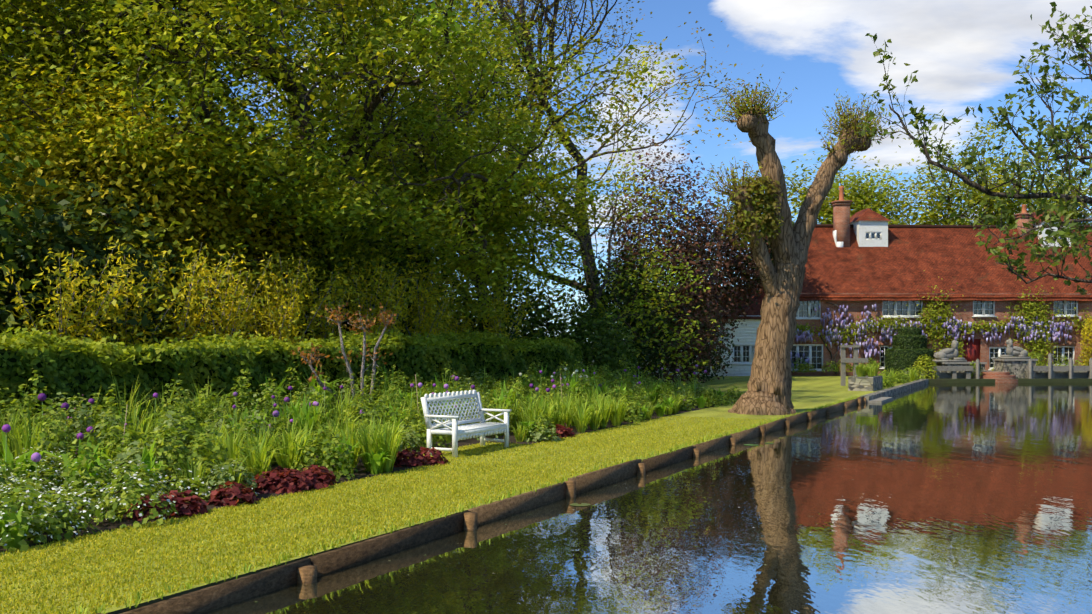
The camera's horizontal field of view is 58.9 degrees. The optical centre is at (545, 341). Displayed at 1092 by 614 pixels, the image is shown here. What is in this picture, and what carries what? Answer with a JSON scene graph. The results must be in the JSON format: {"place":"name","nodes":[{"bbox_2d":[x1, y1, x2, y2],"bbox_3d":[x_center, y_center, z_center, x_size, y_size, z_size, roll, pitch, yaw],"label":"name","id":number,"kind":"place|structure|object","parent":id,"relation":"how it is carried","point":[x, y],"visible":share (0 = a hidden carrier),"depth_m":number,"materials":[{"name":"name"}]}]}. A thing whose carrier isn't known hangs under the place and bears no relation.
{"place":"outdoors","nodes":[
{"label":"outdoors","id":0,"kind":"place"},
{"bbox_2d":[0,401,731,552],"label":"bed soil","id":1,"kind":"structure","parent":0,"point":[361,472],"depth_m":13.83,"materials":[{"name":"brown soil"}]},
{"bbox_2d":[291,302,397,410],"bbox_3d":[-4.324,0.543,21.031,1.945,2.904,2.976,0,0,-2],"label":"bare shrub","id":2,"kind":"object","parent":1,"relation":"on","point":[381,320],"depth_m":21.11,"materials":[{"name":"plant"}]},
{"bbox_2d":[5,364,704,483],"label":"flowers","id":3,"kind":"object","parent":1,"relation":"on","point":[341,406],"visible":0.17,"depth_m":19.36,"materials":[{"name":"plant"}]},
{"bbox_2d":[0,364,715,545],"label":"border flowers","id":4,"kind":"object","parent":1,"relation":"on","point":[35,457],"visible":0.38,"depth_m":11.50,"materials":[{"name":"purple plant"}]},
{"bbox_2d":[0,354,862,613],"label":"herbaceous border plants","id":5,"kind":"object","parent":1,"relation":"on","point":[184,437],"visible":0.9,"depth_m":14.50,"materials":[{"name":"green plant"}]},
{"bbox_2d":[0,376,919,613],"bbox_3d":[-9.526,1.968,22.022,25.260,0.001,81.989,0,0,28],"label":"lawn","id":6,"kind":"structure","parent":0,"point":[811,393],"depth_m":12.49,"materials":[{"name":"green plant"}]},
{"bbox_2d":[421,390,510,456],"bbox_3d":[-1.406,1.442,17.315,0.764,1.053,1.825,0,0,28],"label":"garden bench","id":7,"kind":"object","parent":6,"relation":"on","point":[483,428],"visible":1,"depth_m":17.26,"materials":[{"name":"white paint"}]},
{"bbox_2d":[0,0,1091,382],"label":"woodland tree","id":8,"kind":"object","parent":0,"point":[250,202],"depth_m":27.70,"materials":[{"name":"green plant"}]},
{"bbox_2d":[4,348,1091,613],"bbox_3d":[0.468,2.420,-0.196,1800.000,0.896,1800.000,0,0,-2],"label":"ground","id":9,"kind":"structure","parent":0,"point":[1020,380],"depth_m":11.07,"materials":[{"name":"brown soil"}]},
{"bbox_2d":[0,228,536,350],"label":"feathery shrub","id":10,"kind":"object","parent":9,"relation":"on","point":[431,310],"depth_m":22.71,"materials":[{"name":"plant"}]},
{"bbox_2d":[0,318,582,444],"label":"hedge","id":11,"kind":"object","parent":9,"relation":"on","point":[43,348],"depth_m":19.51,"materials":[{"name":"green plant"}]},
{"bbox_2d":[0,128,794,383],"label":"evergreen shrubs","id":12,"kind":"object","parent":9,"relation":"on","point":[15,247],"visible":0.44,"depth_m":37.60,"materials":[{"name":"green plant"}]},
{"bbox_2d":[98,396,865,613],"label":"timber edging","id":13,"kind":"object","parent":9,"relation":"on","point":[308,570],"visible":0.5,"depth_m":10.44,"materials":[{"name":"brown wood"}]},
{"bbox_2d":[672,345,751,375],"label":"wing wall","id":14,"kind":"structure","parent":9,"relation":"on","point":[730,374],"depth_m":54.63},
{"bbox_2d":[703,76,900,414],"bbox_3d":[7.075,-2.377,26.612,5.818,9.446,3.319,0,0,-2],"label":"willow tree","id":15,"kind":"object","parent":9,"relation":"on","point":[769,383],"depth_m":26.13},
{"bbox_2d":[885,326,934,373],"bbox_3d":[19.922,0.599,52.961,2.658,2.842,2.641,0,0,-2],"label":"topiary yew","id":16,"kind":"object","parent":9,"relation":"on","point":[914,332],"depth_m":52.21,"materials":[{"name":"green plant"}]},
{"bbox_2d":[791,314,1091,387],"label":"plants","id":17,"kind":"object","parent":9,"relation":"on","point":[891,378],"visible":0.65,"depth_m":50.98,"materials":[{"name":"green plant"}]},
{"bbox_2d":[840,345,1091,385],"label":"oak sluice timbers","id":18,"kind":"object","parent":9,"relation":"on","point":[1031,369],"visible":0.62,"depth_m":50.73,"materials":[{"name":"grey wood"}]},
{"bbox_2d":[848,361,1086,402],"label":"flint walls","id":19,"kind":"structure","parent":9,"relation":"on","point":[875,383],"depth_m":44.83,"materials":[{"name":"grey stone"}]},
{"bbox_2d":[867,359,1037,402],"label":"stone caps","id":20,"kind":"object","parent":19,"relation":"on","point":[881,400],"visible":0.71,"depth_m":51.24,"materials":[{"name":"grey stone"}]},
{"bbox_2d":[931,339,1030,361],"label":"sphinx statues","id":21,"kind":"object","parent":20,"relation":"on","point":[945,355],"visible":1,"depth_m":51.66,"materials":[{"name":"stone"}]},
{"bbox_2d":[980,372,1017,382],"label":"brick steps","id":22,"kind":"structure","parent":9,"relation":"on","point":[1002,377],"depth_m":50.58,"materials":[{"name":"brick"}]},
{"bbox_2d":[10,0,1091,338],"label":"sky","id":23,"kind":"structure","parent":0,"point":[964,53],"materials":[{"name":"blue"}]},
{"bbox_2d":[202,382,1091,613],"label":"pond water","id":24,"kind":"structure","parent":0,"point":[951,504],"depth_m":10.84,"materials":[{"name":"blue liquid"}]},
{"bbox_2d":[255,385,1018,612],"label":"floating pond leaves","id":25,"kind":"object","parent":24,"relation":"on","point":[581,504],"visible":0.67,"depth_m":12.84,"materials":[{"name":"green plant"}]},
{"bbox_2d":[757,200,1091,375],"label":"cottage brick walls","id":26,"kind":"structure","parent":0,"point":[841,217],"depth_m":55.48,"materials":[{"name":"brown brick"}]},
{"bbox_2d":[839,186,843,199],"bbox_3d":[17.729,-8.857,57.999,0.340,0.850,0.340,0,0,-2],"label":"chimney pot","id":27,"kind":"object","parent":26,"relation":"on","point":[841,192],"visible":0.9,"depth_m":57.88,"materials":[{"name":"brown ceramic"}]},
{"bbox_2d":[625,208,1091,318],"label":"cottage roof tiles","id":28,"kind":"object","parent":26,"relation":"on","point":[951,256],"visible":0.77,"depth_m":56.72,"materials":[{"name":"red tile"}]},
{"bbox_2d":[640,221,1080,373],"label":"white house trim","id":29,"kind":"structure","parent":26,"relation":"in","point":[744,334],"depth_m":55.39,"materials":[{"name":"white paint"}]},
{"bbox_2d":[702,233,1075,371],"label":"window panes","id":30,"kind":"structure","parent":29,"relation":"in","point":[901,308],"depth_m":55.50,"materials":[{"name":"glass"}]},
{"bbox_2d":[790,270,1091,373],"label":"wisteria","id":31,"kind":"object","parent":26,"relation":"attached to","point":[933,313],"depth_m":55.17,"materials":[{"name":"plant"}]},
{"bbox_2d":[963,339,979,361],"bbox_3d":[24.448,0.793,55.597,1.000,1.850,0.061,0,0,-2],"label":"red door","id":32,"kind":"structure","parent":26,"relation":"in","point":[972,351],"depth_m":55.58,"materials":[{"name":"red wood"}]},
{"bbox_2d":[1021,205,1026,212],"bbox_3d":[29.063,-8.032,58.760,0.340,0.500,0.340,0,0,-2],"label":"chimney pot","id":33,"kind":"object","parent":26,"relation":"on","point":[1024,208],"visible":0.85,"depth_m":58.65,"materials":[{"name":"brown ceramic"}]},
{"bbox_2d":[856,2,1091,295],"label":"tree branch","id":34,"kind":"object","parent":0,"point":[1065,233],"depth_m":9.92,"materials":[{"name":"green plant"}]}
]}

